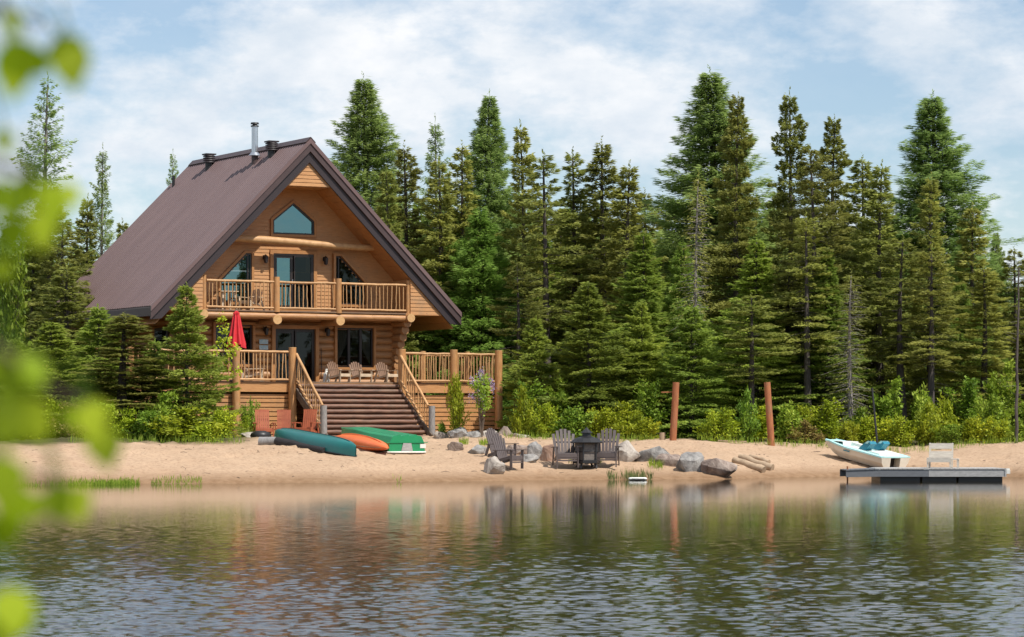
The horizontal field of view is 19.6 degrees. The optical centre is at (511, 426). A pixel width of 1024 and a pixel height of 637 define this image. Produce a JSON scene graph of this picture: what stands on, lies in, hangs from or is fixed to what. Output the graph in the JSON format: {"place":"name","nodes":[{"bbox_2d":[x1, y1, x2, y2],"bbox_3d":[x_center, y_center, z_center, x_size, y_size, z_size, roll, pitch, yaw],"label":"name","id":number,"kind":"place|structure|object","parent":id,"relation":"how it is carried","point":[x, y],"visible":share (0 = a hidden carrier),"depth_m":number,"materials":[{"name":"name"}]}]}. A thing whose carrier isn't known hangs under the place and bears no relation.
{"place":"outdoors","nodes":[
{"label":"outdoors","id":0,"kind":"place"},
{"bbox_2d":[25,474,401,485],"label":"shore grass","id":1,"kind":"structure","parent":0,"point":[123,481],"depth_m":83.82,"materials":[{"name":"green plant"}]},
{"bbox_2d":[0,476,1023,636],"bbox_3d":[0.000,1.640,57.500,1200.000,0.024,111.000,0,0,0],"label":"water","id":2,"kind":"structure","parent":0,"point":[840,556],"depth_m":36.30,"materials":[{"name":"black liquid"}]},
{"bbox_2d":[840,466,1009,480],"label":"dock","id":3,"kind":"object","parent":2,"relation":"on","point":[935,474],"visible":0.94,"depth_m":88.97,"materials":[{"name":"black metal"}]},
{"bbox_2d":[927,443,958,467],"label":"deck chair","id":4,"kind":"object","parent":3,"relation":"on","point":[940,456],"visible":0.98,"depth_m":90.17,"materials":[{"name":"wood"}]},
{"bbox_2d":[0,429,1023,484],"bbox_3d":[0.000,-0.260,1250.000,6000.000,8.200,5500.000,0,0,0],"label":"ground","id":5,"kind":"structure","parent":0,"point":[227,462],"depth_m":91.55,"materials":[{"name":"beige sand"}]},
{"bbox_2d":[0,245,32,351],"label":"birch sapling","id":6,"kind":"object","parent":5,"relation":"on","point":[7,296],"visible":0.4,"depth_m":110.83,"materials":[{"name":"green plant"}]},
{"bbox_2d":[0,238,55,349],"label":"spruce tree","id":7,"kind":"object","parent":5,"relation":"on","point":[33,273],"visible":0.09,"depth_m":119.72,"materials":[{"name":"green plant"}]},
{"bbox_2d":[0,73,89,335],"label":"larch tree","id":8,"kind":"object","parent":5,"relation":"on","point":[46,161],"visible":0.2,"depth_m":126.83,"materials":[{"name":"green plant"}]},
{"bbox_2d":[13,178,86,365],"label":"spruce tree","id":9,"kind":"object","parent":5,"relation":"on","point":[31,266],"visible":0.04,"depth_m":119.53,"materials":[{"name":"green plant"}]},
{"bbox_2d":[15,321,96,436],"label":"fir tree","id":10,"kind":"object","parent":5,"relation":"on","point":[51,349],"visible":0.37,"depth_m":101.32,"materials":[{"name":"green plant"}]},
{"bbox_2d":[24,220,94,348],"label":"spruce tree","id":11,"kind":"object","parent":5,"relation":"on","point":[70,234],"visible":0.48,"depth_m":115.69,"materials":[{"name":"green plant"}]},
{"bbox_2d":[0,0,121,636],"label":"birch tree","id":12,"kind":"object","parent":5,"relation":"on","point":[66,56],"visible":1,"depth_m":1.59,"materials":[{"name":"green plant"}]},
{"bbox_2d":[30,263,107,397],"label":"spruce tree","id":13,"kind":"object","parent":5,"relation":"on","point":[66,296],"visible":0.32,"depth_m":108.78,"materials":[{"name":"green plant"}]},
{"bbox_2d":[35,304,138,431],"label":"fir tree","id":14,"kind":"object","parent":5,"relation":"on","point":[91,333],"visible":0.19,"depth_m":102.75,"materials":[{"name":"green plant"}]},
{"bbox_2d":[65,193,108,371],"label":"spruce tree","id":15,"kind":"object","parent":5,"relation":"on","point":[81,223],"visible":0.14,"depth_m":121.77,"materials":[{"name":"green plant"}]},
{"bbox_2d":[79,143,118,341],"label":"larch tree","id":16,"kind":"object","parent":5,"relation":"on","point":[104,186],"visible":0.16,"depth_m":129.71,"materials":[{"name":"green plant"}]},
{"bbox_2d":[51,311,184,437],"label":"spruce tree","id":17,"kind":"object","parent":5,"relation":"on","point":[123,353],"visible":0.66,"depth_m":100.10,"materials":[{"name":"green plant"}]},
{"bbox_2d":[106,400,138,438],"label":"shrub","id":18,"kind":"object","parent":5,"relation":"on","point":[117,423],"visible":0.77,"depth_m":97.95,"materials":[{"name":"green plant"}]},
{"bbox_2d":[121,409,167,440],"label":"shrub","id":19,"kind":"object","parent":5,"relation":"on","point":[141,429],"visible":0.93,"depth_m":97.59,"materials":[{"name":"green plant"}]},
{"bbox_2d":[112,338,201,439],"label":"fir tree","id":20,"kind":"object","parent":5,"relation":"on","point":[133,397],"visible":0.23,"depth_m":101.55,"materials":[{"name":"green plant"}]},
{"bbox_2d":[143,405,223,441],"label":"shrub","id":21,"kind":"object","parent":5,"relation":"on","point":[166,428],"visible":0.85,"depth_m":97.22,"materials":[{"name":"green plant"}]},
{"bbox_2d":[144,282,252,437],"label":"fir tree","id":22,"kind":"object","parent":5,"relation":"on","point":[196,339],"visible":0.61,"depth_m":100.27,"materials":[{"name":"green plant"}]},
{"bbox_2d":[44,122,461,434],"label":"log house","id":23,"kind":"structure","parent":5,"relation":"on","point":[299,233],"depth_m":113.11,"materials":[{"name":"brown wood"}]},
{"bbox_2d":[211,322,254,366],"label":"window","id":24,"kind":"structure","parent":23,"relation":"in","point":[249,333],"depth_m":111.83,"materials":[{"name":"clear glass"}]},
{"bbox_2d":[218,251,253,304],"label":"window","id":25,"kind":"structure","parent":23,"relation":"in","point":[244,270],"depth_m":111.94,"materials":[{"name":"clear glass"}]},
{"bbox_2d":[270,200,316,237],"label":"window","id":26,"kind":"structure","parent":23,"relation":"in","point":[292,220],"depth_m":113.01,"materials":[{"name":"blue glass"}]},
{"bbox_2d":[270,250,316,310],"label":"door","id":27,"kind":"structure","parent":23,"relation":"in","point":[289,265],"depth_m":113.01,"materials":[{"name":"blue glass"}]},
{"bbox_2d":[270,325,318,381],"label":"door","id":28,"kind":"structure","parent":23,"relation":"in","point":[305,339],"depth_m":112.96,"materials":[{"name":"black glass"}]},
{"bbox_2d":[332,253,367,306],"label":"window","id":29,"kind":"structure","parent":23,"relation":"in","point":[339,270],"depth_m":114.09,"materials":[{"name":"black glass"}]},
{"bbox_2d":[333,325,375,369],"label":"window","id":30,"kind":"structure","parent":23,"relation":"in","point":[358,345],"depth_m":114.18,"materials":[{"name":"black glass"}]},
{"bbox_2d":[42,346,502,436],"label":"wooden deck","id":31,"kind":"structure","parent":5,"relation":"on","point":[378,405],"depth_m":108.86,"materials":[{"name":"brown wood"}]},
{"bbox_2d":[274,428,356,456],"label":"canoe","id":32,"kind":"object","parent":5,"relation":"on","point":[336,445],"visible":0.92,"depth_m":92.30,"materials":[{"name":"plastic"}]},
{"bbox_2d":[337,433,388,450],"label":"kayak","id":33,"kind":"object","parent":5,"relation":"on","point":[363,442],"visible":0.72,"depth_m":93.58,"materials":[{"name":"plastic"}]},
{"bbox_2d":[325,72,420,337],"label":"larch tree","id":34,"kind":"object","parent":5,"relation":"on","point":[367,139],"visible":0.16,"depth_m":127.77,"materials":[{"name":"green plant"}]},
{"bbox_2d":[341,427,427,452],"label":"rowboat","id":35,"kind":"object","parent":5,"relation":"on","point":[397,442],"visible":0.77,"depth_m":93.55,"materials":[{"name":"green plastic"}]},
{"bbox_2d":[373,163,426,394],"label":"spruce tree","id":36,"kind":"object","parent":5,"relation":"on","point":[388,198],"visible":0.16,"depth_m":118.93,"materials":[{"name":"green plant"}]},
{"bbox_2d":[389,140,438,429],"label":"spruce tree","id":37,"kind":"object","parent":5,"relation":"on","point":[414,176],"visible":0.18,"depth_m":121.74,"materials":[{"name":"green plant"}]},
{"bbox_2d":[414,116,460,247],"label":"conifer tree","id":38,"kind":"object","parent":5,"relation":"on","point":[433,150],"visible":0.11,"depth_m":131.88,"materials":[{"name":"green plant"}]},
{"bbox_2d":[406,156,490,429],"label":"spruce tree","id":39,"kind":"object","parent":5,"relation":"on","point":[442,218],"visible":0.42,"depth_m":120.67,"materials":[{"name":"green plant"}]},
{"bbox_2d":[406,242,507,429],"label":"larch tree","id":40,"kind":"object","parent":5,"relation":"on","point":[444,276],"visible":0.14,"depth_m":120.66,"materials":[{"name":"green plant"}]},
{"bbox_2d":[424,140,490,332],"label":"spruce tree","id":41,"kind":"object","parent":5,"relation":"on","point":[462,191],"visible":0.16,"depth_m":124.02,"materials":[{"name":"green plant"}]},
{"bbox_2d":[444,373,470,430],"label":"shrub","id":42,"kind":"object","parent":5,"relation":"on","point":[456,406],"visible":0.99,"depth_m":104.53,"materials":[{"name":"green plant"}]},
{"bbox_2d":[411,206,538,429],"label":"larch tree","id":43,"kind":"object","parent":5,"relation":"on","point":[483,269],"visible":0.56,"depth_m":119.22,"materials":[{"name":"green plant"}]},
{"bbox_2d":[468,366,494,436],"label":"lilac bush","id":44,"kind":"object","parent":5,"relation":"on","point":[483,388],"visible":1,"depth_m":104.15,"materials":[{"name":"green plant"}]},
{"bbox_2d":[433,89,551,430],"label":"larch tree","id":45,"kind":"object","parent":5,"relation":"on","point":[489,150],"visible":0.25,"depth_m":125.77,"materials":[{"name":"green plant"}]},
{"bbox_2d":[460,257,550,429],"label":"spruce tree","id":46,"kind":"object","parent":5,"relation":"on","point":[516,272],"visible":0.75,"depth_m":113.98,"materials":[{"name":"green plant"}]},
{"bbox_2d":[492,434,526,468],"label":"beach chair","id":47,"kind":"object","parent":5,"relation":"on","point":[500,451],"visible":0.92,"depth_m":91.21,"materials":[{"name":"grey wood"}]},
{"bbox_2d":[470,119,558,410],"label":"spruce tree","id":48,"kind":"object","parent":5,"relation":"on","point":[520,147],"visible":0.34,"depth_m":120.70,"materials":[{"name":"green plant"}]},
{"bbox_2d":[508,383,537,434],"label":"shrub","id":49,"kind":"object","parent":5,"relation":"on","point":[524,416],"visible":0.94,"depth_m":106.88,"materials":[{"name":"green plant"}]},
{"bbox_2d":[494,315,584,436],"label":"fir tree","id":50,"kind":"object","parent":5,"relation":"on","point":[545,371],"visible":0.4,"depth_m":110.81,"materials":[{"name":"green plant"}]},
{"bbox_2d":[528,401,560,437],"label":"shrub","id":51,"kind":"object","parent":5,"relation":"on","point":[546,416],"visible":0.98,"depth_m":106.30,"materials":[{"name":"green plant"}]},
{"bbox_2d":[68,430,1023,453],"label":"hedge grass","id":52,"kind":"structure","parent":5,"relation":"on","point":[634,435],"depth_m":103.64,"materials":[{"name":"green plant"}]},
{"bbox_2d":[503,147,593,401],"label":"spruce tree","id":53,"kind":"object","parent":5,"relation":"on","point":[545,261],"visible":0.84,"depth_m":118.77,"materials":[{"name":"green plant"}]},
{"bbox_2d":[510,146,599,400],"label":"spruce tree","id":54,"kind":"object","parent":5,"relation":"on","point":[567,202],"visible":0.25,"depth_m":121.79,"materials":[{"name":"green plant"}]},
{"bbox_2d":[545,373,582,435],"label":"shrub","id":55,"kind":"object","parent":5,"relation":"on","point":[561,395],"visible":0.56,"depth_m":108.39,"materials":[{"name":"green plant"}]},
{"bbox_2d":[551,429,581,467],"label":"beach chair","id":56,"kind":"object","parent":5,"relation":"on","point":[563,452],"visible":1,"depth_m":92.94,"materials":[{"name":"grey wood"}]},
{"bbox_2d":[548,402,597,438],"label":"shrub","id":57,"kind":"object","parent":5,"relation":"on","point":[575,422],"visible":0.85,"depth_m":105.86,"materials":[{"name":"green plant"}]},
{"bbox_2d":[500,281,664,435],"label":"fir tree","id":58,"kind":"object","parent":5,"relation":"on","point":[590,340],"visible":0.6,"depth_m":108.98,"materials":[{"name":"green plant"}]},
{"bbox_2d":[570,427,602,467],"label":"fire lantern","id":59,"kind":"object","parent":5,"relation":"on","point":[589,449],"visible":1,"depth_m":92.30,"materials":[{"name":"black metal"}]},
{"bbox_2d":[587,404,623,438],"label":"shrub","id":60,"kind":"object","parent":5,"relation":"on","point":[604,420],"visible":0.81,"depth_m":106.36,"materials":[{"name":"green plant"}]},
{"bbox_2d":[594,428,621,466],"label":"beach chair","id":61,"kind":"object","parent":5,"relation":"on","point":[607,453],"visible":0.97,"depth_m":93.25,"materials":[{"name":"grey wood"}]},
{"bbox_2d":[552,136,666,408],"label":"spruce tree","id":62,"kind":"object","parent":5,"relation":"on","point":[595,170],"visible":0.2,"depth_m":120.67,"materials":[{"name":"green plant"}]},
{"bbox_2d":[583,159,671,398],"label":"spruce tree","id":63,"kind":"object","parent":5,"relation":"on","point":[627,243],"visible":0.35,"depth_m":117.94,"materials":[{"name":"green plant"}]},
{"bbox_2d":[610,399,647,438],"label":"shrub","id":64,"kind":"object","parent":5,"relation":"on","point":[622,423],"visible":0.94,"depth_m":105.88,"materials":[{"name":"green plant"}]},
{"bbox_2d":[601,300,688,436],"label":"fir tree","id":65,"kind":"object","parent":5,"relation":"on","point":[644,317],"visible":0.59,"depth_m":109.67,"materials":[{"name":"green plant"}]},
{"bbox_2d":[576,228,714,435],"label":"fir tree","id":66,"kind":"object","parent":5,"relation":"on","point":[631,285],"visible":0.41,"depth_m":112.72,"materials":[{"name":"green plant"}]},
{"bbox_2d":[631,379,670,431],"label":"shrub","id":67,"kind":"object","parent":5,"relation":"on","point":[644,392],"visible":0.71,"depth_m":107.92,"materials":[{"name":"green plant"}]},
{"bbox_2d":[620,303,744,439],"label":"fir tree","id":68,"kind":"object","parent":5,"relation":"on","point":[704,346],"visible":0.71,"depth_m":108.53,"materials":[{"name":"green plant"}]},
{"bbox_2d":[664,169,715,429],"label":"dead spruce","id":69,"kind":"object","parent":5,"relation":"on","point":[694,298],"visible":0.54,"depth_m":113.95,"materials":[{"name":"grey plant"}]},
{"bbox_2d":[599,64,794,418],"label":"larch tree","id":70,"kind":"object","parent":5,"relation":"on","point":[710,93],"visible":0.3,"depth_m":123.38,"materials":[{"name":"green plant"}]},
{"bbox_2d":[650,240,745,419],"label":"larch tree","id":71,"kind":"object","parent":5,"relation":"on","point":[668,300],"visible":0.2,"depth_m":116.84,"materials":[{"name":"green plant"}]},
{"bbox_2d":[692,405,744,441],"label":"shrub","id":72,"kind":"object","parent":5,"relation":"on","point":[724,420],"visible":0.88,"depth_m":105.62,"materials":[{"name":"green plant"}]},
{"bbox_2d":[701,458,736,476],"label":"boulder","id":73,"kind":"object","parent":5,"relation":"on","point":[718,467],"visible":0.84,"depth_m":92.62,"materials":[{"name":"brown stone"}]},
{"bbox_2d":[692,92,784,406],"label":"spruce tree","id":74,"kind":"object","parent":5,"relation":"on","point":[740,240],"visible":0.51,"depth_m":118.72,"materials":[{"name":"green plant"}]},
{"bbox_2d":[732,385,761,441],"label":"shrub","id":75,"kind":"object","parent":5,"relation":"on","point":[748,421],"visible":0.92,"depth_m":106.22,"materials":[{"name":"green plant"}]},
{"bbox_2d":[696,235,816,438],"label":"fir tree","id":76,"kind":"object","parent":5,"relation":"on","point":[749,265],"visible":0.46,"depth_m":112.51,"materials":[{"name":"green plant"}]},
{"bbox_2d":[717,292,796,412],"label":"spruce tree","id":77,"kind":"object","parent":5,"relation":"on","point":[751,341],"visible":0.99,"depth_m":108.64,"materials":[{"name":"green plant"}]},
{"bbox_2d":[725,265,832,427],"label":"spruce tree","id":78,"kind":"object","parent":5,"relation":"on","point":[788,327],"visible":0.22,"depth_m":113.66,"materials":[{"name":"green plant"}]},
{"bbox_2d":[774,400,806,441],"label":"shrub","id":79,"kind":"object","parent":5,"relation":"on","point":[787,420],"visible":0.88,"depth_m":106.38,"materials":[{"name":"green plant"}]},
{"bbox_2d":[741,143,855,426],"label":"spruce tree","id":80,"kind":"object","parent":5,"relation":"on","point":[806,169],"visible":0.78,"depth_m":112.90,"materials":[{"name":"green plant"}]},
{"bbox_2d":[758,86,839,405],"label":"spruce tree","id":81,"kind":"object","parent":5,"relation":"on","point":[792,144],"visible":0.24,"depth_m":119.58,"materials":[{"name":"green plant"}]},
{"bbox_2d":[763,212,840,425],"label":"spruce tree","id":82,"kind":"object","parent":5,"relation":"on","point":[792,295],"visible":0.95,"depth_m":111.47,"materials":[{"name":"green plant"}]},
{"bbox_2d":[809,397,844,441],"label":"shrub","id":83,"kind":"object","parent":5,"relation":"on","point":[829,424],"visible":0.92,"depth_m":106.87,"materials":[{"name":"green plant"}]},
{"bbox_2d":[790,247,891,438],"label":"fir tree","id":84,"kind":"object","parent":5,"relation":"on","point":[819,366],"visible":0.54,"depth_m":112.04,"materials":[{"name":"green plant"}]},
{"bbox_2d":[789,114,892,420],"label":"spruce tree","id":85,"kind":"object","parent":5,"relation":"on","point":[832,140],"visible":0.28,"depth_m":119.70,"materials":[{"name":"green plant"}]},
{"bbox_2d":[812,269,880,426],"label":"dead spruce","id":86,"kind":"object","parent":5,"relation":"on","point":[849,389],"visible":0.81,"depth_m":109.05,"materials":[{"name":"grey plant"}]},
{"bbox_2d":[825,439,909,466],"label":"paddle boat","id":87,"kind":"object","parent":5,"relation":"on","point":[873,453],"visible":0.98,"depth_m":99.77,"materials":[{"name":"white plastic"}]},
{"bbox_2d":[855,412,892,443],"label":"shrub","id":88,"kind":"object","parent":5,"relation":"on","point":[867,432],"visible":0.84,"depth_m":105.87,"materials":[{"name":"green plant"}]},
{"bbox_2d":[837,154,914,418],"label":"spruce tree","id":89,"kind":"object","parent":5,"relation":"on","point":[854,190],"visible":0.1,"depth_m":121.87,"materials":[{"name":"green plant"}]},
{"bbox_2d":[867,375,903,440],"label":"shrub","id":90,"kind":"object","parent":5,"relation":"on","point":[884,407],"visible":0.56,"depth_m":108.33,"materials":[{"name":"green plant"}]},
{"bbox_2d":[836,159,936,416],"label":"spruce tree","id":91,"kind":"object","parent":5,"relation":"on","point":[867,229],"visible":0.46,"depth_m":117.84,"materials":[{"name":"green plant"}]},
{"bbox_2d":[880,412,918,446],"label":"shrub","id":92,"kind":"object","parent":5,"relation":"on","point":[902,434],"visible":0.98,"depth_m":105.84,"materials":[{"name":"green plant"}]},
{"bbox_2d":[846,234,971,424],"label":"spruce tree","id":93,"kind":"object","parent":5,"relation":"on","point":[879,300],"visible":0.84,"depth_m":113.03,"materials":[{"name":"green plant"}]},
{"bbox_2d":[911,399,943,445],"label":"shrub","id":94,"kind":"object","parent":5,"relation":"on","point":[923,435],"visible":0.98,"depth_m":105.90,"materials":[{"name":"green plant"}]},
{"bbox_2d":[886,248,970,414],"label":"spruce tree","id":95,"kind":"object","parent":5,"relation":"on","point":[931,322],"visible":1,"depth_m":110.95,"materials":[{"name":"green plant"}]},
{"bbox_2d":[888,172,970,418],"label":"spruce tree","id":96,"kind":"object","parent":5,"relation":"on","point":[935,244],"visible":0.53,"depth_m":113.91,"materials":[{"name":"green plant"}]},
{"bbox_2d":[872,89,1023,413],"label":"larch tree","id":97,"kind":"object","parent":5,"relation":"on","point":[943,157],"visible":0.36,"depth_m":124.15,"materials":[{"name":"green plant"}]},
{"bbox_2d":[907,281,1008,420],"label":"spruce tree","id":98,"kind":"object","parent":5,"relation":"on","point":[961,338],"visible":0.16,"depth_m":116.75,"materials":[{"name":"green plant"}]},
{"bbox_2d":[939,375,987,432],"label":"shrub","id":99,"kind":"object","parent":5,"relation":"on","point":[967,401],"visible":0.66,"depth_m":109.34,"materials":[{"name":"green plant"}]},
{"bbox_2d":[922,202,1023,381],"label":"spruce tree","id":100,"kind":"object","parent":5,"relation":"on","point":[965,248],"visible":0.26,"depth_m":120.63,"materials":[{"name":"green plant"}]},
{"bbox_2d":[956,413,992,443],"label":"shrub","id":101,"kind":"object","parent":5,"relation":"on","point":[972,429],"visible":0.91,"depth_m":105.50,"materials":[{"name":"green plant"}]},
{"bbox_2d":[935,266,1023,436],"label":"spruce tree","id":102,"kind":"object","parent":5,"relation":"on","point":[984,356],"visible":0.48,"depth_m":112.78,"materials":[{"name":"green plant"}]},
{"bbox_2d":[962,391,1012,441],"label":"shrub","id":103,"kind":"object","parent":5,"relation":"on","point":[996,408],"visible":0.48,"depth_m":107.31,"materials":[{"name":"green plant"}]},
{"bbox_2d":[978,247,1023,407],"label":"spruce tree","id":104,"kind":"object","parent":5,"relation":"on","point":[1008,258],"visible":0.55,"depth_m":121.99,"materials":[{"name":"green plant"}]},
{"bbox_2d":[981,356,1022,418],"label":"shrub","id":105,"kind":"object","parent":5,"relation":"on","point":[1003,390],"visible":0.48,"depth_m":109.87,"materials":[{"name":"green plant"}]},
{"bbox_2d":[987,264,1023,423],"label":"spruce tree","id":106,"kind":"object","parent":5,"relation":"on","point":[1021,343],"visible":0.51,"depth_m":119.04,"materials":[{"name":"green plant"}]},
{"bbox_2d":[0,0,1023,301],"label":"sky","id":107,"kind":"structure","parent":0,"point":[192,78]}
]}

